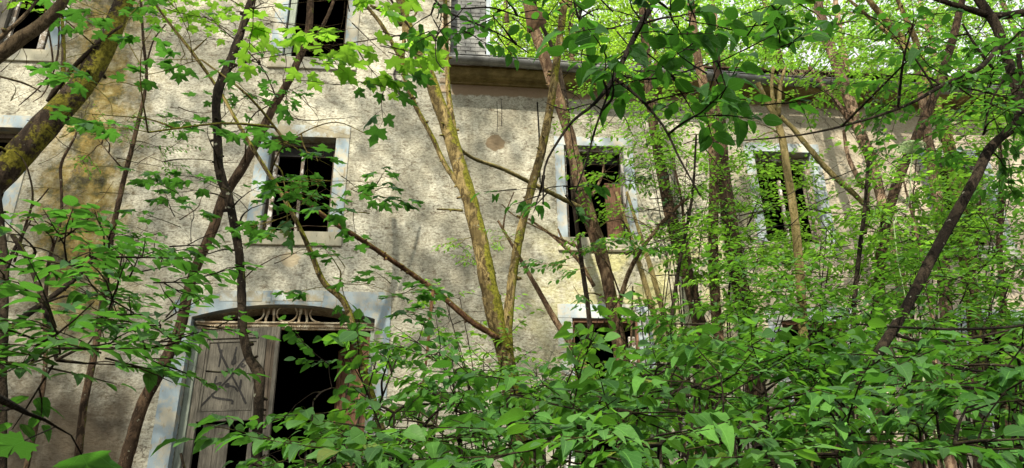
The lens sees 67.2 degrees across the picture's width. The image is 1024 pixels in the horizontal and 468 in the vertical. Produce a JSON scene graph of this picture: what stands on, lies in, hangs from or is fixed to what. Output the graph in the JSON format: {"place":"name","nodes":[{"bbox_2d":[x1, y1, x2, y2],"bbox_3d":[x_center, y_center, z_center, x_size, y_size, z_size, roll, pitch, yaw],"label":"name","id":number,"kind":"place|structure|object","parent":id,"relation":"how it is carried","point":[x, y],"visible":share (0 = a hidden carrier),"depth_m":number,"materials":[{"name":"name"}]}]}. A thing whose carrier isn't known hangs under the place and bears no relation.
{"place":"outdoors","nodes":[
{"label":"outdoors","id":0,"kind":"place"},
{"bbox_2d":[490,0,1023,76],"label":"sky","id":1,"kind":"structure","parent":0,"point":[732,2],"materials":[{"name":"white"}]},
{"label":"ground","id":2,"kind":"structure","parent":0,"visible":0},
{"bbox_2d":[0,0,68,63],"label":"mossy tree","id":3,"kind":"object","parent":2,"relation":"on","point":[15,42],"visible":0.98,"depth_m":4.19,"materials":[{"name":"brown plant"}]},
{"bbox_2d":[0,394,121,467],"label":"maple seedling","id":4,"kind":"object","parent":2,"relation":"on","point":[17,443],"visible":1,"depth_m":1.13,"materials":[{"name":"green plant"}]},
{"bbox_2d":[0,0,134,194],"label":"mossy tree","id":5,"kind":"object","parent":2,"relation":"on","point":[29,142],"visible":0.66,"depth_m":5.53,"materials":[{"name":"green plant"}]},
{"bbox_2d":[0,17,147,467],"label":"sapling","id":6,"kind":"object","parent":2,"relation":"on","point":[45,365],"visible":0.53,"depth_m":4.49,"materials":[{"name":"green plant"}]},
{"bbox_2d":[66,0,200,456],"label":"sapling","id":7,"kind":"object","parent":2,"relation":"on","point":[82,416],"visible":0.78,"depth_m":6.74,"materials":[{"name":"green plant"}]},
{"bbox_2d":[0,187,280,467],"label":"hazel shrub","id":8,"kind":"object","parent":2,"relation":"on","point":[76,323],"visible":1,"depth_m":2.21,"materials":[{"name":"green plant"}]},
{"bbox_2d":[101,0,300,466],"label":"mossy sapling","id":9,"kind":"object","parent":2,"relation":"on","point":[219,132],"visible":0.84,"depth_m":4.48,"materials":[{"name":"brown wood"}]},
{"bbox_2d":[118,0,334,467],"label":"leaning tree","id":10,"kind":"object","parent":2,"relation":"on","point":[129,448],"visible":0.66,"depth_m":7.22,"materials":[{"name":"brown plant"}]},
{"bbox_2d":[0,0,358,310],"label":"bare twigs","id":11,"kind":"object","parent":10,"relation":"hanging from","point":[175,159],"visible":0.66,"depth_m":5.25,"materials":[{"name":"brown wood"}]},
{"bbox_2d":[24,0,453,428],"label":"young maple","id":12,"kind":"object","parent":2,"relation":"on","point":[253,233],"visible":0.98,"depth_m":4.41,"materials":[{"name":"green plant"}]},
{"bbox_2d":[150,413,428,467],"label":"undergrowth shrub","id":13,"kind":"object","parent":2,"relation":"on","point":[375,457],"visible":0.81,"depth_m":1.96,"materials":[{"name":"green plant"}]},
{"bbox_2d":[195,0,450,146],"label":"maple tree","id":14,"kind":"object","parent":2,"relation":"on","point":[345,55],"visible":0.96,"depth_m":3.95,"materials":[{"name":"green plant"}]},
{"bbox_2d":[235,311,462,467],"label":"undergrowth shrub","id":15,"kind":"object","parent":2,"relation":"on","point":[291,337],"visible":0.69,"depth_m":3.42,"materials":[{"name":"green plant"}]},
{"bbox_2d":[292,385,487,466],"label":"thicket bush","id":16,"kind":"object","parent":2,"relation":"on","point":[390,398],"visible":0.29,"depth_m":3.67,"materials":[{"name":"green plant"}]},
{"bbox_2d":[248,308,533,467],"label":"undergrowth shrub","id":17,"kind":"object","parent":2,"relation":"on","point":[356,440],"visible":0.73,"depth_m":2.33,"materials":[{"name":"green plant"}]},
{"bbox_2d":[361,279,544,449],"bbox_3d":[-0.496,1.491,6.426,1.641,2.696,2.984,1,-24,-5],"label":"leafy bush","id":18,"kind":"object","parent":2,"relation":"on","point":[459,352],"visible":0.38,"depth_m":6.95,"materials":[{"name":"green plant"}]},
{"bbox_2d":[301,312,625,467],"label":"undergrowth shrub","id":19,"kind":"object","parent":2,"relation":"on","point":[460,436],"visible":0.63,"depth_m":2.29,"materials":[{"name":"green plant"}]},
{"bbox_2d":[367,0,571,467],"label":"forked tree","id":20,"kind":"object","parent":2,"relation":"on","point":[496,314],"visible":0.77,"depth_m":6.92,"materials":[{"name":"brown plant"}]},
{"bbox_2d":[284,191,499,444],"bbox_3d":[-0.892,0.706,5.751,1.948,1.650,0.183,18,-30,-36],"label":"broken branch","id":21,"kind":"object","parent":20,"relation":"attached to","point":[459,311],"visible":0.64,"depth_m":6.08,"materials":[{"name":"brown wood"}]},
{"bbox_2d":[462,149,583,207],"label":"fallen branch","id":22,"kind":"object","parent":20,"relation":"on","point":[526,180],"visible":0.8,"depth_m":7.89,"materials":[{"name":"brown wood"}]},
{"bbox_2d":[399,0,561,70],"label":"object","id":23,"kind":"object","parent":2,"relation":"on","point":[446,33],"visible":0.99,"depth_m":3.35,"materials":[{"name":"green plant"}]},
{"bbox_2d":[0,0,1023,467],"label":"abandoned house","id":24,"kind":"structure","parent":2,"relation":"on","point":[498,108],"depth_m":11.10,"materials":[{"name":"paint"}]},
{"bbox_2d":[0,115,32,239],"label":"window","id":25,"kind":"structure","parent":24,"relation":"in","point":[9,123],"depth_m":10.69,"materials":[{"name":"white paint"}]},
{"bbox_2d":[0,0,71,62],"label":"window","id":26,"kind":"structure","parent":24,"relation":"in","point":[38,55],"depth_m":11.65,"materials":[{"name":"white paint"}]},
{"bbox_2d":[181,326,281,467],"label":"door leaf","id":27,"kind":"structure","parent":24,"relation":"in","point":[225,351],"depth_m":9.90,"materials":[{"name":"grey wood"}]},
{"bbox_2d":[242,124,350,246],"bbox_3d":[-3.054,-0.676,11.122,1.340,1.940,0.300,1,-24,-5],"label":"window","id":28,"kind":"structure","parent":24,"relation":"in","point":[341,148],"depth_m":11.14,"materials":[{"name":"stone"}]},
{"bbox_2d":[267,0,359,70],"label":"window","id":29,"kind":"structure","parent":24,"relation":"in","point":[351,35],"depth_m":12.10,"materials":[{"name":"white paint"}]},
{"bbox_2d":[333,333,369,467],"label":"door leaf","id":30,"kind":"structure","parent":24,"relation":"in","point":[340,380],"depth_m":10.55,"materials":[{"name":"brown wood"}]},
{"bbox_2d":[554,136,640,252],"bbox_3d":[1.239,-0.561,11.479,1.220,1.890,0.300,1,-24,-5],"label":"window","id":31,"kind":"structure","parent":24,"relation":"in","point":[561,161],"depth_m":11.48,"materials":[{"name":"stone"}]},
{"bbox_2d":[557,304,655,467],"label":"window","id":32,"kind":"structure","parent":24,"relation":"in","point":[575,316],"depth_m":10.56,"materials":[{"name":"stone"}]},
{"bbox_2d":[743,142,840,255],"bbox_3d":[4.189,-0.503,11.718,1.220,1.890,0.270,1,-24,-5],"label":"window","id":33,"kind":"structure","parent":24,"relation":"in","point":[801,151],"depth_m":11.80,"materials":[{"name":"stone"}]},
{"bbox_2d":[778,68,829,77],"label":"dry grass tuft","id":34,"kind":"object","parent":24,"relation":"on","point":[795,74],"visible":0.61,"depth_m":11.88,"materials":[{"name":"beige plant"}]},
{"bbox_2d":[767,307,869,464],"bbox_3d":[4.237,2.096,10.501,1.308,2.270,0.122,1,-24,-5],"label":"window","id":35,"kind":"structure","parent":24,"relation":"in","point":[771,325],"depth_m":10.80,"materials":[{"name":"stone"}]},
{"bbox_2d":[917,149,1020,259],"bbox_3d":[6.978,-0.443,11.956,1.220,1.890,0.270,1,-24,-5],"label":"window","id":36,"kind":"structure","parent":24,"relation":"in","point":[940,164],"depth_m":11.96,"materials":[{"name":"grey paint"}]},
{"bbox_2d":[953,309,1023,435],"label":"window","id":37,"kind":"structure","parent":24,"relation":"in","point":[964,324],"depth_m":11.05,"materials":[{"name":"stone"}]},
{"bbox_2d":[384,364,642,467],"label":"thicket bush","id":38,"kind":"object","parent":2,"relation":"on","point":[429,413],"visible":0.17,"depth_m":3.89,"materials":[{"name":"green plant"}]},
{"bbox_2d":[393,341,668,467],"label":"undergrowth shrub","id":39,"kind":"object","parent":2,"relation":"on","point":[450,460],"visible":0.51,"depth_m":2.01,"materials":[{"name":"green plant"}]},
{"bbox_2d":[490,0,578,59],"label":"woodland tree","id":40,"kind":"object","parent":2,"relation":"on","point":[507,18],"visible":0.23,"depth_m":20.93,"materials":[{"name":"green plant"}]},
{"bbox_2d":[461,323,616,467],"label":"leafy bush","id":41,"kind":"object","parent":2,"relation":"on","point":[517,359],"visible":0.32,"depth_m":6.24,"materials":[{"name":"green plant"}]},
{"bbox_2d":[497,192,595,378],"bbox_3d":[0.669,1.467,8.643,1.656,4.315,0.152,1,-24,-5],"label":"leaning sapling","id":42,"kind":"object","parent":2,"relation":"on","point":[553,317],"visible":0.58,"depth_m":8.97,"materials":[{"name":"beige plant"}]},
{"bbox_2d":[533,0,597,467],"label":"sapling","id":43,"kind":"object","parent":2,"relation":"on","point":[577,231],"visible":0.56,"depth_m":8.85,"materials":[{"name":"brown plant"}]},
{"bbox_2d":[490,0,640,466],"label":"woodland tree","id":44,"kind":"object","parent":2,"relation":"on","point":[524,44],"visible":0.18,"depth_m":19.26,"materials":[{"name":"green plant"}]},
{"bbox_2d":[464,283,730,466],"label":"undergrowth shrub","id":45,"kind":"object","parent":2,"relation":"on","point":[568,418],"visible":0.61,"depth_m":2.00,"materials":[{"name":"green plant"}]},
{"bbox_2d":[518,0,693,447],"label":"tall tree","id":46,"kind":"object","parent":2,"relation":"on","point":[595,233],"visible":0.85,"depth_m":8.19,"materials":[{"name":"green plant"}]},
{"bbox_2d":[528,218,594,286],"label":"fallen branch","id":47,"kind":"object","parent":46,"relation":"attached to","point":[590,279],"visible":0.6,"depth_m":9.64,"materials":[{"name":"beige plant"}]},
{"bbox_2d":[567,0,708,63],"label":"woodland tree","id":48,"kind":"object","parent":2,"relation":"on","point":[614,50],"visible":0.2,"depth_m":21.35,"materials":[{"name":"green plant"}]},
{"bbox_2d":[490,0,1023,73],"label":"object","id":49,"kind":"object","parent":48,"relation":"attached to","point":[699,3],"visible":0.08,"depth_m":29.54,"materials":[{"name":"green plant"}]},
{"bbox_2d":[470,0,831,225],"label":"tree","id":50,"kind":"object","parent":2,"relation":"on","point":[777,19],"visible":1,"depth_m":2.65,"materials":[{"name":"green plant"}]},
{"bbox_2d":[615,191,686,460],"bbox_3d":[1.752,1.527,9.266,0.720,4.548,0.118,1,-24,-5],"label":"sapling","id":51,"kind":"object","parent":2,"relation":"on","point":[644,282],"visible":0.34,"depth_m":9.67,"materials":[{"name":"brown bark"},{"name":"green leaf"}]},
{"bbox_2d":[576,7,728,467],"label":"tall tree","id":52,"kind":"object","parent":2,"relation":"on","point":[663,176],"visible":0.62,"depth_m":8.87,"materials":[{"name":"green plant"}]},
{"bbox_2d":[488,324,818,467],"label":"undergrowth shrub","id":53,"kind":"object","parent":2,"relation":"on","point":[720,425],"visible":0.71,"depth_m":1.81,"materials":[{"name":"green plant"}]},
{"bbox_2d":[614,305,698,447],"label":"leafy bush","id":54,"kind":"object","parent":2,"relation":"on","point":[638,331],"visible":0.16,"depth_m":7.60,"materials":[{"name":"green plant"}]},
{"bbox_2d":[519,328,796,467],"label":"thicket bush","id":55,"kind":"object","parent":2,"relation":"on","point":[712,402],"visible":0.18,"depth_m":4.09,"materials":[{"name":"green plant"}]},
{"bbox_2d":[625,191,694,453],"bbox_3d":[1.837,1.493,9.069,0.685,4.448,0.115,1,-24,-5],"label":"sapling","id":56,"kind":"object","parent":2,"relation":"on","point":[653,280],"visible":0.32,"depth_m":9.49,"materials":[{"name":"brown bark"},{"name":"green leaf"}]},
{"bbox_2d":[578,313,744,463],"bbox_3d":[0.670,1.385,3.306,0.678,2.790,2.078,-4,-24,6],"label":"undergrowth shrub","id":57,"kind":"object","parent":2,"relation":"on","point":[663,353],"visible":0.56,"depth_m":3.29,"materials":[{"name":"green plant"}]},
{"bbox_2d":[635,153,711,454],"bbox_3d":[1.700,1.084,7.352,0.772,4.237,1.218,-6,-24,10],"label":"thin sapling","id":58,"kind":"object","parent":2,"relation":"on","point":[692,291],"visible":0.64,"depth_m":7.78,"materials":[{"name":"green plant"}]},
{"bbox_2d":[591,206,770,453],"bbox_3d":[1.562,1.377,7.009,1.601,3.330,2.516,-2,-24,3],"label":"leafy bush","id":59,"kind":"object","parent":2,"relation":"on","point":[647,300],"visible":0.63,"depth_m":7.18,"materials":[{"name":"green plant"}]},
{"bbox_2d":[569,52,799,454],"bbox_3d":[2.667,0.600,9.806,2.342,6.633,3.250,-20,-30,36],"label":"tree","id":60,"kind":"object","parent":2,"relation":"on","point":[688,137],"visible":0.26,"depth_m":10.40,"materials":[{"name":"green plant"}]},
{"bbox_2d":[645,134,751,466],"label":"thin sapling","id":61,"kind":"object","parent":2,"relation":"on","point":[688,212],"visible":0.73,"depth_m":7.35,"materials":[{"name":"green plant"}]},
{"bbox_2d":[626,0,797,467],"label":"tall tree","id":62,"kind":"object","parent":2,"relation":"on","point":[713,186],"visible":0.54,"depth_m":8.53,"materials":[{"name":"green plant"}]},
{"bbox_2d":[650,0,789,66],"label":"woodland tree","id":63,"kind":"object","parent":2,"relation":"on","point":[726,53],"visible":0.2,"depth_m":18.48,"materials":[{"name":"green plant"}]},
{"bbox_2d":[599,328,842,467],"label":"undergrowth shrub","id":64,"kind":"object","parent":2,"relation":"on","point":[687,354],"visible":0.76,"depth_m":2.12,"materials":[{"name":"green plant"}]},
{"bbox_2d":[620,233,864,464],"bbox_3d":[1.852,1.411,5.813,1.835,2.975,2.650,-13,-27,25],"label":"leafy bush","id":65,"kind":"object","parent":2,"relation":"on","point":[729,310],"visible":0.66,"depth_m":5.64,"materials":[{"name":"green plant"}]},
{"bbox_2d":[681,48,818,467],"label":"tall tree","id":66,"kind":"object","parent":2,"relation":"on","point":[728,210],"visible":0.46,"depth_m":8.85,"materials":[{"name":"green plant"}]},
{"bbox_2d":[693,0,824,69],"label":"woodland tree","id":67,"kind":"object","parent":2,"relation":"on","point":[765,4],"visible":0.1,"depth_m":18.25,"materials":[{"name":"green plant"}]},
{"bbox_2d":[665,126,854,452],"bbox_3d":[3.040,0.787,8.666,1.862,5.729,5.079,-13,-27,26],"label":"leafy bush","id":68,"kind":"object","parent":2,"relation":"on","point":[770,193],"visible":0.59,"depth_m":8.64,"materials":[{"name":"green plant"}]},
{"bbox_2d":[710,66,813,467],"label":"sapling","id":69,"kind":"object","parent":2,"relation":"on","point":[775,109],"visible":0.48,"depth_m":6.55,"materials":[{"name":"brown plant"}]},
{"bbox_2d":[537,0,997,208],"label":"bare twigs","id":70,"kind":"object","parent":2,"relation":"on","point":[752,99],"visible":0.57,"depth_m":6.57,"materials":[{"name":"green plant"}]},
{"bbox_2d":[673,314,938,467],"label":"undergrowth shrub","id":71,"kind":"object","parent":2,"relation":"on","point":[782,457],"visible":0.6,"depth_m":2.14,"materials":[{"name":"green plant"}]},
{"bbox_2d":[675,313,950,467],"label":"thicket bush","id":72,"kind":"object","parent":2,"relation":"on","point":[786,402],"visible":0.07,"depth_m":3.94,"materials":[{"name":"green plant"}]},
{"bbox_2d":[615,159,1023,467],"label":"leafy bush","id":73,"kind":"object","parent":2,"relation":"on","point":[814,254],"visible":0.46,"depth_m":5.85,"materials":[{"name":"green plant"}]},
{"bbox_2d":[722,0,918,72],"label":"woodland tree","id":74,"kind":"object","parent":2,"relation":"on","point":[841,36],"visible":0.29,"depth_m":17.65,"materials":[{"name":"green plant"}]},
{"bbox_2d":[721,239,944,454],"bbox_3d":[2.114,1.306,4.856,1.359,2.808,2.409,-8,-25,15],"label":"leafy bush","id":75,"kind":"object","parent":2,"relation":"on","point":[746,326],"visible":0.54,"depth_m":4.83,"materials":[{"name":"green plant"}]},
{"bbox_2d":[664,323,1022,467],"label":"undergrowth shrub","id":76,"kind":"object","parent":2,"relation":"on","point":[906,450],"visible":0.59,"depth_m":1.78,"materials":[{"name":"green plant"}]},
{"bbox_2d":[733,176,957,414],"bbox_3d":[3.208,1.248,7.227,1.889,4.104,2.952,-20,-31,37],"label":"leafy bush","id":77,"kind":"object","parent":2,"relation":"on","point":[815,242],"visible":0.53,"depth_m":7.45,"materials":[{"name":"green plant"}]},
{"bbox_2d":[760,1,935,467],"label":"tall tree","id":78,"kind":"object","parent":2,"relation":"on","point":[850,101],"visible":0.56,"depth_m":10.21,"materials":[{"name":"green plant"}]},
{"bbox_2d":[696,0,1023,467],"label":"elder tree","id":79,"kind":"object","parent":2,"relation":"on","point":[1012,78],"visible":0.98,"depth_m":3.89,"materials":[{"name":"green plant"}]},
{"bbox_2d":[807,154,920,433],"bbox_3d":[3.095,1.051,6.121,1.305,3.948,0.833,13,-28,-28],"label":"thin sapling","id":80,"kind":"object","parent":2,"relation":"on","point":[860,246],"visible":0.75,"depth_m":6.57,"materials":[{"name":"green plant"}]},
{"bbox_2d":[752,330,1023,467],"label":"undergrowth shrub","id":81,"kind":"object","parent":2,"relation":"on","point":[908,417],"visible":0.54,"depth_m":2.24,"materials":[{"name":"green plant"}]},
{"bbox_2d":[855,133,974,467],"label":"sapling","id":82,"kind":"object","parent":2,"relation":"on","point":[911,150],"visible":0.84,"depth_m":5.08,"materials":[{"name":"green plant"}]},
{"bbox_2d":[868,173,970,467],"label":"thin sapling","id":83,"kind":"object","parent":2,"relation":"on","point":[935,362],"visible":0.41,"depth_m":7.30,"materials":[{"name":"green plant"}]},
{"bbox_2d":[816,186,1023,467],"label":"leafy bush","id":84,"kind":"object","parent":2,"relation":"on","point":[999,316],"visible":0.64,"depth_m":5.57,"materials":[{"name":"green plant"}]},
{"bbox_2d":[827,0,1013,465],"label":"tall tree","id":85,"kind":"object","parent":2,"relation":"on","point":[896,182],"visible":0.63,"depth_m":7.62,"materials":[{"name":"green plant"}]},
{"bbox_2d":[780,115,862,205],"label":"fallen branch","id":86,"kind":"object","parent":85,"relation":"attached to","point":[825,167],"visible":0.91,"depth_m":7.63,"materials":[{"name":"brown wood"}]},
{"bbox_2d":[818,195,1023,467],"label":"leafy bush","id":87,"kind":"object","parent":2,"relation":"on","point":[869,248],"visible":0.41,"depth_m":6.78,"materials":[{"name":"green plant"}]},
{"bbox_2d":[825,318,1023,467],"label":"thicket bush","id":88,"kind":"object","parent":2,"relation":"on","point":[998,358],"visible":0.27,"depth_m":3.73,"materials":[{"name":"green plant"}]},
{"bbox_2d":[825,0,1023,76],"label":"woodland tree","id":89,"kind":"object","parent":2,"relation":"on","point":[941,9],"visible":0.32,"depth_m":18.07,"materials":[{"name":"green plant"}]},
{"bbox_2d":[832,284,1023,467],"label":"undergrowth shrub","id":90,"kind":"object","parent":2,"relation":"on","point":[930,394],"visible":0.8,"depth_m":1.94,"materials":[{"name":"green plant"}]},
{"bbox_2d":[856,323,1023,372],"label":"bramble cane","id":91,"kind":"object","parent":90,"relation":"attached to","point":[965,329],"visible":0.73,"depth_m":2.85,"materials":[{"name":"black plant"}]},
{"bbox_2d":[846,0,1023,467],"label":"tall tree","id":92,"kind":"object","parent":2,"relation":"on","point":[875,8],"visible":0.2,"depth_m":10.64,"materials":[{"name":"brown bark"},{"name":"leaf"}]},
{"bbox_2d":[888,60,995,467],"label":"tall tree","id":93,"kind":"object","parent":2,"relation":"on","point":[950,461],"visible":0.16,"depth_m":9.25,"materials":[{"name":"brown plant"}]},
{"bbox_2d":[868,103,1022,434],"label":"leafy bush","id":94,"kind":"object","parent":2,"relation":"on","point":[946,150],"visible":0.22,"depth_m":10.17,"materials":[{"name":"green plant"}]},
{"bbox_2d":[883,0,1023,77],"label":"woodland tree","id":95,"kind":"object","parent":2,"relation":"on","point":[1004,5],"visible":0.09,"depth_m":18.70,"materials":[{"name":"green plant"}]},
{"bbox_2d":[904,133,1023,438],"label":"leafy bush","id":96,"kind":"object","parent":2,"relation":"on","point":[994,195],"visible":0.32,"depth_m":8.13,"materials":[{"name":"green plant"}]},
{"bbox_2d":[914,197,1014,467],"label":"thin sapling","id":97,"kind":"object","parent":2,"relation":"on","point":[972,266],"visible":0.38,"depth_m":6.74,"materials":[{"name":"green plant"}]},
{"bbox_2d":[927,121,1023,437],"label":"tall tree","id":98,"kind":"object","parent":2,"relation":"on","point":[1002,226],"visible":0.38,"depth_m":7.88,"materials":[{"name":"green plant"}]}
]}

